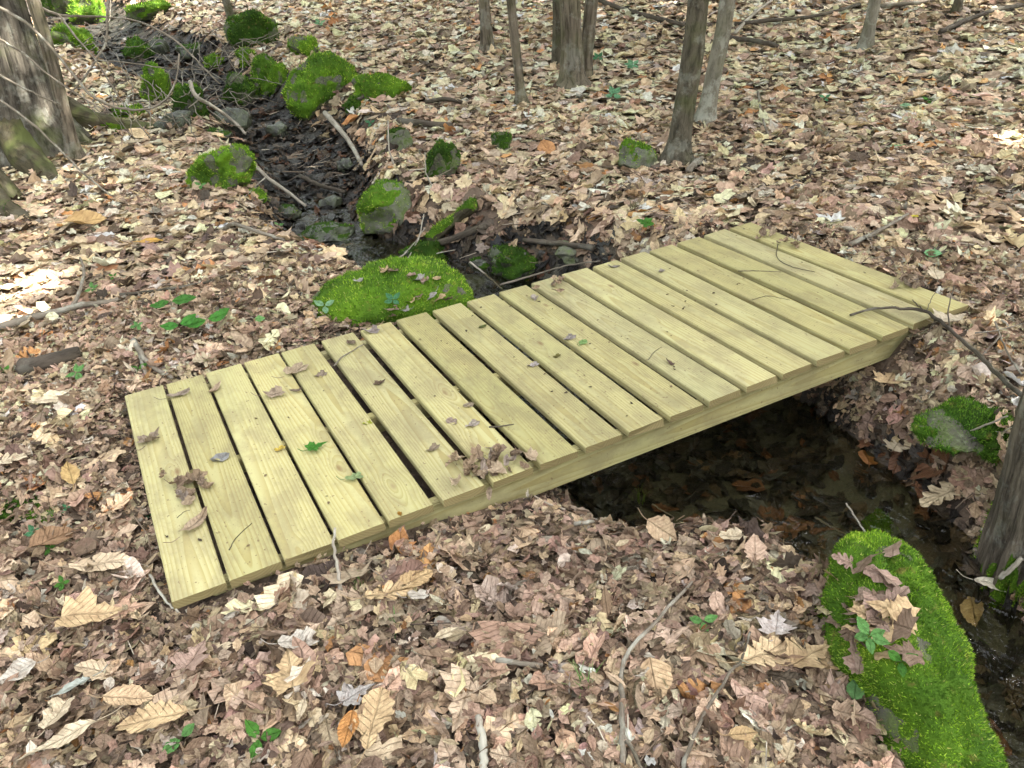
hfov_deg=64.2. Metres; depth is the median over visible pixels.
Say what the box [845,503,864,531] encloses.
fallen branch
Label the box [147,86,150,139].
dead twig
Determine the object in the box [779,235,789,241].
dry leaf
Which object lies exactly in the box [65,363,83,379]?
seedling
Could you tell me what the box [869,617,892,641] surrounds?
fallen leaf
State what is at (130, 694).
fallen leaf
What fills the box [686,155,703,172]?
fallen branch
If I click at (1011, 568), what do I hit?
fallen branch
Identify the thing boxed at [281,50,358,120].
mossy boulder
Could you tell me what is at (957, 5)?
tree
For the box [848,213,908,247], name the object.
fallen branch
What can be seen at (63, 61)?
vine
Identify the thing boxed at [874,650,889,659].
fallen leaf
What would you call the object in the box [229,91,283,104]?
dead twig
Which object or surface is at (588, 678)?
grass tuft
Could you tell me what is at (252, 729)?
seedling
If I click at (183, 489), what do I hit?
dry leaf
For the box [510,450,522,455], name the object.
dry leaf
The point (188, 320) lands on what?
seedling
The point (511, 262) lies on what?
mossy stone
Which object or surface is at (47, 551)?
seedling
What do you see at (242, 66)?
dead twig
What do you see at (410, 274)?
fallen leaf
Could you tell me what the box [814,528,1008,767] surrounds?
mossy boulder
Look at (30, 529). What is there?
seedling
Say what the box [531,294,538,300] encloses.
dry leaf
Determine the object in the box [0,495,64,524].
moss cushion
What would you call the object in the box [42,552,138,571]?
fallen leaf
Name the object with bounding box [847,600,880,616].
fallen leaf
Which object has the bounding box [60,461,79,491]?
fallen leaf
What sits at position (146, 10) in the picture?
mossy stone
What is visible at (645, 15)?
branch
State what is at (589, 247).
fallen branch
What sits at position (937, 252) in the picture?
green leaf
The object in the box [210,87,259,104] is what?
dead twig
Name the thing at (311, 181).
fallen branch
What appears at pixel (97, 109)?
dead twig
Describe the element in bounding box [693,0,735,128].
tree
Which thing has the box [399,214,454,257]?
fallen branch
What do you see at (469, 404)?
dry leaf
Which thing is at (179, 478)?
dry leaf
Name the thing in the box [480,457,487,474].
dry leaf
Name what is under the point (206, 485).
dry leaf
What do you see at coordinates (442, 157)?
mossy stone
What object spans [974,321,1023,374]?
fallen branch
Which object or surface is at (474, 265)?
fallen branch
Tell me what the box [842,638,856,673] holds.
fallen leaf
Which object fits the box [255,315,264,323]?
green leaf
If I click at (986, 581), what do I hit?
fallen leaf
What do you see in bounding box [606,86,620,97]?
seedling
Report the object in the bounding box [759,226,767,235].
dry leaf
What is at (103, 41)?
dead twig
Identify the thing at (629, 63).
seedling
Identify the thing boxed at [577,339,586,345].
green leaf
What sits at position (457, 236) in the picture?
fallen log
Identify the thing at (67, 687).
fallen leaf
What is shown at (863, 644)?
fallen leaf
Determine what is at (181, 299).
seedling
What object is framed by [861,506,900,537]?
mossy stone
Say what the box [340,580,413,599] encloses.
fallen leaf
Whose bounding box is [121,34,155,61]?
mossy stone
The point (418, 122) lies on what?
fallen log
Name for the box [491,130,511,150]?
mossy stone
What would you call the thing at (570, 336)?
dry leaf
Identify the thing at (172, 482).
dry leaf
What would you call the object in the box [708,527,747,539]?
fallen leaf
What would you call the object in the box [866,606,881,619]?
fallen leaf
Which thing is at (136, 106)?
cobble
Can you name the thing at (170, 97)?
dead twig
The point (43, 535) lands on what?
fallen leaf
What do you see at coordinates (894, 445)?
fallen leaf
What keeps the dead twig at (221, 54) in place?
on the mossy stone at (249, 24)
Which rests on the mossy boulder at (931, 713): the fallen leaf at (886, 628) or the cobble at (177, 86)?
the fallen leaf at (886, 628)
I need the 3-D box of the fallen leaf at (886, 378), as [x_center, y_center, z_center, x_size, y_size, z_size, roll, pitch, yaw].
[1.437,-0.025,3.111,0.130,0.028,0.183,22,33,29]
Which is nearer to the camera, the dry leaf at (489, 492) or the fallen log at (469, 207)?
the dry leaf at (489, 492)
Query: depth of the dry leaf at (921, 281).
3.46 m
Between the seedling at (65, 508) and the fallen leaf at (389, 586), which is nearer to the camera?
the fallen leaf at (389, 586)
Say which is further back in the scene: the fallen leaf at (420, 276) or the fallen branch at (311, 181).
the fallen branch at (311, 181)
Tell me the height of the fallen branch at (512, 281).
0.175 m
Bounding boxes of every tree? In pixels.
[0,0,154,179]
[0,169,37,219]
[478,0,495,54]
[551,0,560,64]
[556,0,591,88]
[582,0,597,80]
[658,0,708,170]
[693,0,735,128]
[856,0,880,52]
[949,0,963,16]
[969,385,1023,615]
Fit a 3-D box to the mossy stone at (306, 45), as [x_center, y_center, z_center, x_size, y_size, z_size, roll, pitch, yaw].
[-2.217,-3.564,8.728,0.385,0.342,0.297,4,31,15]
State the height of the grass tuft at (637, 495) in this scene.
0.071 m
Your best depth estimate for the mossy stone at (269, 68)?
8.28 m
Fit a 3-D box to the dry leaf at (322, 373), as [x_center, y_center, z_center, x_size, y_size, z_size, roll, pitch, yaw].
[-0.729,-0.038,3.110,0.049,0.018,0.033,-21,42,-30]
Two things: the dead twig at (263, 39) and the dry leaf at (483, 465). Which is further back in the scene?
the dead twig at (263, 39)
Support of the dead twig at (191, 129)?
on the mossy boulder at (227, 166)
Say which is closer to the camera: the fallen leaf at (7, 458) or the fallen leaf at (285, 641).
the fallen leaf at (285, 641)
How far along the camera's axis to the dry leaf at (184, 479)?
2.57 m
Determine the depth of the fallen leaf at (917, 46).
7.33 m
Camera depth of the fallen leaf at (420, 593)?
2.10 m
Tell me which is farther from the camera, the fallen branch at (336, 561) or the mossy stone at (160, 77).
the mossy stone at (160, 77)
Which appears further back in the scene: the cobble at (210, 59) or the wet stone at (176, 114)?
the cobble at (210, 59)
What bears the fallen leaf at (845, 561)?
on the mossy boulder at (931, 713)
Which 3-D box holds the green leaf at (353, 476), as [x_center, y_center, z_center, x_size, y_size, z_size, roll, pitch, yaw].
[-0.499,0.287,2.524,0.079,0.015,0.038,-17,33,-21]
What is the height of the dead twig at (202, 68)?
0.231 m
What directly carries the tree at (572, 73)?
on the ground
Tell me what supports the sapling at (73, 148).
on the ground
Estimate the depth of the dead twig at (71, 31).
6.00 m
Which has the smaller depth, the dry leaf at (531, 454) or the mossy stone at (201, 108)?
the dry leaf at (531, 454)
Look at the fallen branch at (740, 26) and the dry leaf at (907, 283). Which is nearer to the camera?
the dry leaf at (907, 283)
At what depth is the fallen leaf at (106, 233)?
4.96 m
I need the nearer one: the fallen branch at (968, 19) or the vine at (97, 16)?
the vine at (97, 16)
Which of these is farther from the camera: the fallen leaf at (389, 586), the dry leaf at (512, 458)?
the dry leaf at (512, 458)
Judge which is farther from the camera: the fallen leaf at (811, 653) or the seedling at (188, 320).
the seedling at (188, 320)
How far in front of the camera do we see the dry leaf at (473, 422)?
2.75 m
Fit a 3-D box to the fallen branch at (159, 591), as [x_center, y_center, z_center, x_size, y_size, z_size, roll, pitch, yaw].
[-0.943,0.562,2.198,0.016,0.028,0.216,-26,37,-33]
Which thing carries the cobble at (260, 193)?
on the ground
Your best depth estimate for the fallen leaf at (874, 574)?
1.92 m
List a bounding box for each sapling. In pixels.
[26,0,86,163]
[222,0,234,17]
[506,0,529,106]
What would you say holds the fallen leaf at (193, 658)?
on the leaf litter at (590, 588)
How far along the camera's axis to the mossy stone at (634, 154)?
5.32 m
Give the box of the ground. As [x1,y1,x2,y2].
[0,0,1023,767]
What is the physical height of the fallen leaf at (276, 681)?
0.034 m
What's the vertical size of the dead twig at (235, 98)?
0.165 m
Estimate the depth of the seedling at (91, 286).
4.23 m
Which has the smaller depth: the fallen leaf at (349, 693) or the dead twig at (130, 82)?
the fallen leaf at (349, 693)
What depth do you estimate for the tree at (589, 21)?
7.21 m
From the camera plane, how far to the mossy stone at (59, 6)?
12.63 m
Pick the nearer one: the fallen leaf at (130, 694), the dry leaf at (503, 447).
the fallen leaf at (130, 694)
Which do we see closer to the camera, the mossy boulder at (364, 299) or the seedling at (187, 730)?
the seedling at (187, 730)
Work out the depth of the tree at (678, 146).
5.14 m
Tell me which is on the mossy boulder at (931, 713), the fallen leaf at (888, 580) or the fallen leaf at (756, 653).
the fallen leaf at (888, 580)
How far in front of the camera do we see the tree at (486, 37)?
8.07 m
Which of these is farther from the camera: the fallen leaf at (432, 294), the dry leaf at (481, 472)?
the fallen leaf at (432, 294)
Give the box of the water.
[47,19,1019,688]
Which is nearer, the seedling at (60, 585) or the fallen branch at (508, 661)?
the fallen branch at (508, 661)
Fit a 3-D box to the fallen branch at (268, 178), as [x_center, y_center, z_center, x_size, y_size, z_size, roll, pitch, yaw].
[-1.694,-1.368,5.809,0.411,0.319,0.953,-9,31,-8]
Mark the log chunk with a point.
(43, 362)
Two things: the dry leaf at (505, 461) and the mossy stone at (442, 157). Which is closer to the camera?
the dry leaf at (505, 461)
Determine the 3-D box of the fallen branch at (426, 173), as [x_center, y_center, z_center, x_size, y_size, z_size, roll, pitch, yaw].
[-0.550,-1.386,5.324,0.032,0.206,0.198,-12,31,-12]
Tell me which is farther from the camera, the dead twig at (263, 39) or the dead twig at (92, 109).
the dead twig at (263, 39)
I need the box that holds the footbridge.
[125,222,968,609]
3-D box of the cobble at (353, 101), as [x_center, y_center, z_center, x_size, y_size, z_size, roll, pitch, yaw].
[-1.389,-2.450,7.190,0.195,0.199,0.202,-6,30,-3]
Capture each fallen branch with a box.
[0,257,126,330]
[119,275,228,295]
[131,337,173,379]
[148,574,178,612]
[188,80,246,134]
[222,222,284,240]
[236,164,306,206]
[298,174,345,193]
[323,110,363,166]
[332,527,342,589]
[341,93,364,110]
[387,120,393,164]
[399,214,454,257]
[425,97,462,103]
[425,154,431,186]
[469,261,502,290]
[475,714,488,767]
[495,657,542,667]
[500,260,599,285]
[522,238,595,251]
[574,518,596,525]
[618,581,692,767]
[652,503,673,516]
[681,631,750,767]
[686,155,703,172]
[733,0,772,34]
[734,2,860,25]
[757,91,768,134]
[814,516,845,534]
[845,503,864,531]
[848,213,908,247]
[849,286,1021,396]
[880,0,934,7]
[937,3,1023,33]
[970,415,1007,430]
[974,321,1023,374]
[998,556,1023,579]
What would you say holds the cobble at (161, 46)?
in the water
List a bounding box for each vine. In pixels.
[0,6,179,110]
[43,7,219,83]
[69,0,109,93]
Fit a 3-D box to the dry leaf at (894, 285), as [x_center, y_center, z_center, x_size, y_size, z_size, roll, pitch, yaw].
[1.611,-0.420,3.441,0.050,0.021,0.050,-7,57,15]
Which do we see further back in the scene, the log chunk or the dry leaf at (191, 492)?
the log chunk
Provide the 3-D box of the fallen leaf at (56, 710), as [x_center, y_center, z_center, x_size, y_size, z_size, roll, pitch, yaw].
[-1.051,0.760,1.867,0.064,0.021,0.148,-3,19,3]
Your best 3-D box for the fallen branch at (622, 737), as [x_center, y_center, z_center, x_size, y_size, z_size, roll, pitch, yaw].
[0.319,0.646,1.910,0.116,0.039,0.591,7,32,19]
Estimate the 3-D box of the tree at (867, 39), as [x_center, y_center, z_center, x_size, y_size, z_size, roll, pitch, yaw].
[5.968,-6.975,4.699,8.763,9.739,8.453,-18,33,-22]
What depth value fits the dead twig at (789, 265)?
3.72 m
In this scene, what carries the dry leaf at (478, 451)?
on the footbridge
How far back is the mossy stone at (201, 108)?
7.09 m
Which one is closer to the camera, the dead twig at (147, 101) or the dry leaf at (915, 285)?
the dry leaf at (915, 285)
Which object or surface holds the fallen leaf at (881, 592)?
on the mossy boulder at (931, 713)
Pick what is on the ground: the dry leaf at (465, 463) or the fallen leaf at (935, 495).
the fallen leaf at (935, 495)
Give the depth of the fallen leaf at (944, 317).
3.15 m
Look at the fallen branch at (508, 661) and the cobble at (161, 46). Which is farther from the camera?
the cobble at (161, 46)
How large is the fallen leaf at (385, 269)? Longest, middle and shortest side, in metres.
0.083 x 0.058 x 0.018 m
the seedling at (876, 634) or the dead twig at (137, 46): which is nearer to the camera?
the seedling at (876, 634)
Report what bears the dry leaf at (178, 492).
on the footbridge
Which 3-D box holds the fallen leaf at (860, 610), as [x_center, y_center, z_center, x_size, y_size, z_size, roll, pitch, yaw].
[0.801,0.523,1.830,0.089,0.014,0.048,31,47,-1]
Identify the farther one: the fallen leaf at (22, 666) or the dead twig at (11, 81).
the dead twig at (11, 81)
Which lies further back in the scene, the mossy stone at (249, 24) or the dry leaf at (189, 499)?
the mossy stone at (249, 24)
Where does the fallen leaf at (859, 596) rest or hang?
on the mossy boulder at (931, 713)
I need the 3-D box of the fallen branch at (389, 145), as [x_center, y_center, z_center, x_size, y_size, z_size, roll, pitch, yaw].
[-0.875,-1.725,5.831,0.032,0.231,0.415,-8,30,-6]
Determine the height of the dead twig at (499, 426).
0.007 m
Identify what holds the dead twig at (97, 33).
on the mossy stone at (62, 34)
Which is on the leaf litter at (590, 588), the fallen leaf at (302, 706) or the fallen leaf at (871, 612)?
the fallen leaf at (302, 706)
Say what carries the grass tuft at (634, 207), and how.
on the leaf litter at (590, 588)
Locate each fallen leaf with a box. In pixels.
[0,452,26,463]
[0,655,49,683]
[6,525,75,551]
[14,395,58,402]
[18,705,123,759]
[28,696,74,738]
[35,585,121,626]
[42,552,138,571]
[45,210,105,223]
[50,664,107,696]
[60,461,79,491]
[83,683,153,704]
[88,232,113,236]
[114,699,211,733]
[121,238,162,242]
[169,639,209,677]
[247,255,254,262]
[260,626,318,648]
[262,649,315,701]
[296,685,309,721]
[326,682,375,705]
[337,694,359,747]
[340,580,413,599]
[353,687,394,767]
[377,569,432,592]
[379,265,389,272]
[383,305,403,309]
[397,589,428,598]
[406,272,415,277]
[415,273,424,279]
[420,276,428,283]
[423,627,458,639]
[427,288,437,299]
[433,290,448,301]
[638,508,677,541]
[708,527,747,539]
[714,635,790,666]
[717,725,757,740]
[756,610,796,640]
[776,637,830,667]
[801,581,821,597]
[824,615,840,627]
[831,552,852,569]
[838,625,855,640]
[841,603,849,611]
[841,624,857,641]
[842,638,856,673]
[843,618,856,622]
[846,176,882,183]
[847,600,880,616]
[849,586,889,601]
[849,633,866,647]
[851,553,879,573]
[851,651,863,673]
[852,605,870,625]
[858,450,877,464]
[863,564,901,590]
[863,591,881,611]
[865,594,920,630]
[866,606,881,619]
[869,616,887,626]
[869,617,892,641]
[873,370,901,385]
[874,567,900,587]
[874,619,889,631]
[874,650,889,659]
[877,590,885,594]
[880,585,909,602]
[882,540,901,556]
[882,640,924,665]
[883,439,909,451]
[887,599,915,634]
[889,607,918,643]
[902,44,924,48]
[919,481,960,506]
[927,308,965,321]
[928,268,944,281]
[956,569,1005,591]
[960,596,983,626]
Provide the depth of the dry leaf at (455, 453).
2.54 m
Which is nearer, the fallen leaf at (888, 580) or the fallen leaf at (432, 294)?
the fallen leaf at (888, 580)
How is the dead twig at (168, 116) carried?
on the wet stone at (176, 114)
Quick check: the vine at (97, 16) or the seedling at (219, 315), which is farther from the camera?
the vine at (97, 16)
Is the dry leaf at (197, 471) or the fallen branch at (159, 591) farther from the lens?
the dry leaf at (197, 471)
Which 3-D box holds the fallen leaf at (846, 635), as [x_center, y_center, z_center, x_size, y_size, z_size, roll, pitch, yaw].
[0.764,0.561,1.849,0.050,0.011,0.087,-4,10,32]
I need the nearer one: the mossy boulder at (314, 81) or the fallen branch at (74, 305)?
the fallen branch at (74, 305)
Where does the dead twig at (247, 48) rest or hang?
on the cobble at (210, 59)
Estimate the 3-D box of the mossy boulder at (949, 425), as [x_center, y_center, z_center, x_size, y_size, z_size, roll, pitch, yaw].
[1.561,0.149,2.743,0.422,0.153,0.324,-18,33,-22]
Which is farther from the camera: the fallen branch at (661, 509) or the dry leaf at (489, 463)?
the fallen branch at (661, 509)
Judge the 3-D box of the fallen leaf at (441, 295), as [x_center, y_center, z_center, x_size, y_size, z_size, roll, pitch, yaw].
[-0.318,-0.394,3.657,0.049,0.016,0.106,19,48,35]
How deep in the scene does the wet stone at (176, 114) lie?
6.89 m
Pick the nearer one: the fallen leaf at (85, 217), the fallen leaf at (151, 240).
the fallen leaf at (151, 240)
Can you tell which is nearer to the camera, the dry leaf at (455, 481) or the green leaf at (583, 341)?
the dry leaf at (455, 481)
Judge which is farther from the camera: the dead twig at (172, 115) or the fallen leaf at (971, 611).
the dead twig at (172, 115)
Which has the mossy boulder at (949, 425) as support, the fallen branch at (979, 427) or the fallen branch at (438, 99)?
the fallen branch at (979, 427)
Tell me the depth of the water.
4.86 m
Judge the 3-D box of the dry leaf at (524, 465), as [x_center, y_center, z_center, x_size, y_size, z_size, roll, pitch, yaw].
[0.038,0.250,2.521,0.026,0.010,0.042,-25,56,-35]
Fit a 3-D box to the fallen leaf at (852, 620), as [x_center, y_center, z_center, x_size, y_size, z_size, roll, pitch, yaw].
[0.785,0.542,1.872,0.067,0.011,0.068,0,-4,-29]
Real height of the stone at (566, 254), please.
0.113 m
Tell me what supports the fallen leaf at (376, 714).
on the leaf litter at (590, 588)
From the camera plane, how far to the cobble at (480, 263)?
4.91 m
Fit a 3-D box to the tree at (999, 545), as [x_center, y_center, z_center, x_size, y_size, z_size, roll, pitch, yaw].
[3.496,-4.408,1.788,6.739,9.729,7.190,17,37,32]
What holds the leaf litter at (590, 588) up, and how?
on the ground
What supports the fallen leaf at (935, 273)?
on the leaf litter at (590, 588)
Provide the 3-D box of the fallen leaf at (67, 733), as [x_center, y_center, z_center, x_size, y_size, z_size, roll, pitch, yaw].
[-0.987,0.778,1.829,0.236,0.018,0.065,-26,25,-22]
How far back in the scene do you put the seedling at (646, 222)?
4.27 m
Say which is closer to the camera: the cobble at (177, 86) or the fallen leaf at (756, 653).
the fallen leaf at (756, 653)
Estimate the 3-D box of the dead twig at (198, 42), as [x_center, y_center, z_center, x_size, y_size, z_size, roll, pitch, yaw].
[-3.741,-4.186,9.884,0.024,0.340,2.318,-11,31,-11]
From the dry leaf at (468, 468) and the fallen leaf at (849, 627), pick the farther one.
the dry leaf at (468, 468)
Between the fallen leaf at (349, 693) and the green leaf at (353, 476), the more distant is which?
the green leaf at (353, 476)
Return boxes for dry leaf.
[136,427,158,449]
[154,387,189,399]
[159,469,165,477]
[163,506,206,542]
[164,477,177,483]
[174,486,191,496]
[175,475,183,488]
[176,489,182,498]
[177,472,190,487]
[180,490,188,502]
[181,495,195,504]
[183,475,194,484]
[185,468,207,480]
[187,488,195,495]
[195,472,206,486]
[202,481,213,488]
[208,381,220,391]
[210,452,228,461]
[250,385,284,396]
[271,362,308,377]
[274,445,285,450]
[314,370,326,376]
[347,340,355,343]
[362,324,379,332]
[373,379,384,384]
[427,442,439,450]
[445,450,458,466]
[446,417,456,424]
[447,453,465,460]
[449,473,460,484]
[462,459,472,472]
[463,402,473,406]
[463,460,469,472]
[465,419,479,426]
[467,453,476,464]
[470,444,483,461]
[472,464,477,472]
[477,470,487,478]
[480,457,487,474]
[484,460,506,473]
[486,458,493,468]
[486,486,491,499]
[493,444,506,456]
[503,454,509,465]
[506,454,516,460]
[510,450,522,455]
[519,461,529,469]
[520,446,537,460]
[527,361,538,366]
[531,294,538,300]
[564,333,575,339]
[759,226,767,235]
[769,226,776,235]
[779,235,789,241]
[889,280,900,288]
[904,279,911,287]
[912,281,919,288]
[919,277,924,284]
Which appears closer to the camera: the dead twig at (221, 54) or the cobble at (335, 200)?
the cobble at (335, 200)
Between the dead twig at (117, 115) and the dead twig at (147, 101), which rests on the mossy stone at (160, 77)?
the dead twig at (147, 101)
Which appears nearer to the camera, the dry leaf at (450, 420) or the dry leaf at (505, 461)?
the dry leaf at (505, 461)
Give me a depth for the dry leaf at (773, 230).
4.04 m
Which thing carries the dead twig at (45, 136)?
attached to the tree at (25, 146)
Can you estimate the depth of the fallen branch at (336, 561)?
2.19 m
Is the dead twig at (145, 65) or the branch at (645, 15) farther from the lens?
the branch at (645, 15)
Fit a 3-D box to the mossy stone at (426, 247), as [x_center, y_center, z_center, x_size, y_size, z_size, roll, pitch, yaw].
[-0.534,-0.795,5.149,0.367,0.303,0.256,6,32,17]
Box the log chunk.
[15,346,81,375]
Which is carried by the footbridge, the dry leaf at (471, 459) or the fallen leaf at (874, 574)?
the dry leaf at (471, 459)
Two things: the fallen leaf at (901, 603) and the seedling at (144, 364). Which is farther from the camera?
the seedling at (144, 364)
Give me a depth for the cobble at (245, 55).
8.95 m
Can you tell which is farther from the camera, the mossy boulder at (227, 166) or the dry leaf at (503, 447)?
the mossy boulder at (227, 166)
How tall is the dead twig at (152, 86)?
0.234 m
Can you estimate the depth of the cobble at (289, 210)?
5.83 m
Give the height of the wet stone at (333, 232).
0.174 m
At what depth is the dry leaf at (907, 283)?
3.42 m
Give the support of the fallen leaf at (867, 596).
on the mossy boulder at (931, 713)
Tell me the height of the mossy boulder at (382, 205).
0.452 m
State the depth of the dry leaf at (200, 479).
2.54 m
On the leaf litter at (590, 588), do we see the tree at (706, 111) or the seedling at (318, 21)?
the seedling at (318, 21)
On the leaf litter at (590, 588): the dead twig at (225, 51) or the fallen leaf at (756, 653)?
the fallen leaf at (756, 653)
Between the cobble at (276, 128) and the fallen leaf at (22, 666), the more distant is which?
the cobble at (276, 128)
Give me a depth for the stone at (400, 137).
5.99 m
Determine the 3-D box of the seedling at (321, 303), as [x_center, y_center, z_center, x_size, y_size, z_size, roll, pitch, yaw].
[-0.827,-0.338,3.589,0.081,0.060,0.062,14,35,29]
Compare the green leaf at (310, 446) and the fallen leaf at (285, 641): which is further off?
the green leaf at (310, 446)
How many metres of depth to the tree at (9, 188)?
5.54 m
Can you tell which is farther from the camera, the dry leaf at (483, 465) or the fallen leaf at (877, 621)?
the dry leaf at (483, 465)
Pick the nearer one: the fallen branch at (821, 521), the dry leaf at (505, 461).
the dry leaf at (505, 461)
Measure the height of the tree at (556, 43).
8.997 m
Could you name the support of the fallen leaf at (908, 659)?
on the mossy boulder at (931, 713)
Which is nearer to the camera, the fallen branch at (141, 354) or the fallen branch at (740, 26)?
the fallen branch at (141, 354)
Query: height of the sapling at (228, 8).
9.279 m
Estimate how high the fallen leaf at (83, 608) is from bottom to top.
0.046 m
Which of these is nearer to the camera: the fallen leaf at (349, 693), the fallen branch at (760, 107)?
the fallen leaf at (349, 693)
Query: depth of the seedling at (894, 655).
1.73 m
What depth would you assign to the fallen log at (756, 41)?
7.92 m
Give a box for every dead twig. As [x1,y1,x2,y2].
[0,39,103,110]
[0,74,57,104]
[0,99,112,196]
[57,13,149,137]
[76,22,124,46]
[78,22,130,56]
[82,93,106,125]
[92,41,115,89]
[92,91,117,113]
[97,59,202,69]
[98,101,125,135]
[105,92,123,126]
[109,89,134,139]
[116,33,158,47]
[116,53,160,97]
[120,54,160,74]
[123,63,134,120]
[130,69,173,110]
[131,26,166,61]
[132,89,161,102]
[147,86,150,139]
[154,24,204,33]
[155,84,191,104]
[159,107,187,118]
[163,91,186,138]
[179,109,198,156]
[184,62,224,81]
[192,38,203,87]
[198,14,204,66]
[205,38,250,62]
[206,96,267,110]
[206,107,252,131]
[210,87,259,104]
[211,42,275,54]
[213,85,235,114]
[218,40,229,69]
[225,25,289,41]
[229,42,242,82]
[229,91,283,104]
[241,40,293,66]
[333,344,363,366]
[489,424,513,427]
[776,245,813,271]
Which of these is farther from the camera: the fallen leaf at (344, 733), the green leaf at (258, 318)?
the green leaf at (258, 318)
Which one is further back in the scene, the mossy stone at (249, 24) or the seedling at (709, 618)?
the mossy stone at (249, 24)
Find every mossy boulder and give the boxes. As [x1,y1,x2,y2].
[184,143,256,189]
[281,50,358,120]
[311,253,475,330]
[355,178,413,234]
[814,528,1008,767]
[910,394,1014,467]
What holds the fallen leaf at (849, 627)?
on the mossy boulder at (931, 713)
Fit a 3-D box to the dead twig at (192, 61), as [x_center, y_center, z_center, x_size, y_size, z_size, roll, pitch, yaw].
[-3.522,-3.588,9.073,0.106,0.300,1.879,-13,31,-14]
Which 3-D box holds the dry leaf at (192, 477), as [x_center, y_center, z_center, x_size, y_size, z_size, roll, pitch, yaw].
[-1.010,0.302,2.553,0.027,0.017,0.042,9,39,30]
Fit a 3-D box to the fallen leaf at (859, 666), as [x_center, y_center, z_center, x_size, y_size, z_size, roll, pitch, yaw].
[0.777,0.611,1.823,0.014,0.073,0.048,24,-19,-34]
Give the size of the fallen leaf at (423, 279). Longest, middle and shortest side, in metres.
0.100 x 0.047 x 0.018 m
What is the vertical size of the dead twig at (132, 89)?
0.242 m
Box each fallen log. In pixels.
[396,118,452,127]
[424,196,478,240]
[434,223,487,245]
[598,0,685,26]
[730,35,778,47]
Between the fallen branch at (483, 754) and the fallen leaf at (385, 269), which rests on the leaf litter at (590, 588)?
the fallen branch at (483, 754)
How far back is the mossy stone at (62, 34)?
9.80 m
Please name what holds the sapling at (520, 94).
on the ground
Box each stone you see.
[41,0,69,15]
[50,22,97,54]
[66,0,105,23]
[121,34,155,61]
[124,0,172,22]
[138,61,170,101]
[153,110,192,129]
[171,84,209,119]
[213,107,252,132]
[222,71,260,105]
[223,8,279,49]
[250,52,288,97]
[285,34,319,55]
[299,220,354,244]
[350,71,411,102]
[386,126,412,152]
[398,239,449,265]
[423,137,462,178]
[462,274,487,291]
[486,242,537,285]
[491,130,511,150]
[555,240,577,264]
[618,137,657,168]
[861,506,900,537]
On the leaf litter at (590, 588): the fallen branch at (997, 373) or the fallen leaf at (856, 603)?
the fallen branch at (997, 373)
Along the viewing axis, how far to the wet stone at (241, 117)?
7.31 m
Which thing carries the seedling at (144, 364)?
on the leaf litter at (590, 588)
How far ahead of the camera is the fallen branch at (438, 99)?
6.94 m
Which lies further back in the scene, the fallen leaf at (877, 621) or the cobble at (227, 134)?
the cobble at (227, 134)
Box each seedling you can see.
[24,525,39,536]
[44,545,54,554]
[54,575,69,590]
[62,504,70,512]
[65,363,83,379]
[84,282,97,291]
[129,321,142,329]
[131,363,146,372]
[150,294,195,307]
[160,314,195,331]
[162,723,194,753]
[184,308,229,327]
[245,719,280,761]
[314,19,324,25]
[314,300,333,312]
[365,120,374,126]
[385,292,399,303]
[593,52,602,59]
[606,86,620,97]
[624,59,638,67]
[636,217,653,228]
[690,614,717,631]
[854,616,889,653]
[888,650,917,676]
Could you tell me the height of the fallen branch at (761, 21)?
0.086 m
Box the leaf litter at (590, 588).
[0,0,1023,767]
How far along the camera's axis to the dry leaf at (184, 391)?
3.05 m
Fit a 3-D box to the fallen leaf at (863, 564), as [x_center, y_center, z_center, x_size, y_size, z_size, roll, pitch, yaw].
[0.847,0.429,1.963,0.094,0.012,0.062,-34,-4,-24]
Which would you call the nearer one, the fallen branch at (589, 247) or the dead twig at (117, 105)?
the fallen branch at (589, 247)
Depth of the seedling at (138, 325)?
3.63 m
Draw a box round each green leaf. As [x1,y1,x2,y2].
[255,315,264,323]
[298,441,327,450]
[336,471,363,479]
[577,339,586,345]
[846,679,864,705]
[924,245,941,256]
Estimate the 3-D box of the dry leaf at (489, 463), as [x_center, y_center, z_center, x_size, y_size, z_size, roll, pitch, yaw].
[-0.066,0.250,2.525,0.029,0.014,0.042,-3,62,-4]
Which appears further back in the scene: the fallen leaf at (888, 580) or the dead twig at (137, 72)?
the dead twig at (137, 72)
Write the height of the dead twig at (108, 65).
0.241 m
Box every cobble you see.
[111,102,144,119]
[147,36,169,54]
[171,82,196,91]
[175,41,201,59]
[203,52,224,70]
[206,125,232,139]
[234,45,256,67]
[243,185,270,203]
[265,121,287,137]
[278,203,301,219]
[318,195,343,209]
[337,157,352,171]
[344,94,361,114]
[468,255,490,272]
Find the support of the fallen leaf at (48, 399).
on the leaf litter at (590, 588)
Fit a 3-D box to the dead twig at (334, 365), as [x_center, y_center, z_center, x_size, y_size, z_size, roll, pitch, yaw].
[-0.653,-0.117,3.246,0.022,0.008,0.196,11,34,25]
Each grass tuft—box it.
[561,659,604,694]
[612,192,652,210]
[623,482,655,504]
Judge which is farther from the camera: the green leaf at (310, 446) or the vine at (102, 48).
the vine at (102, 48)
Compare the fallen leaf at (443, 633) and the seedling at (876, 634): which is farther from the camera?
the fallen leaf at (443, 633)

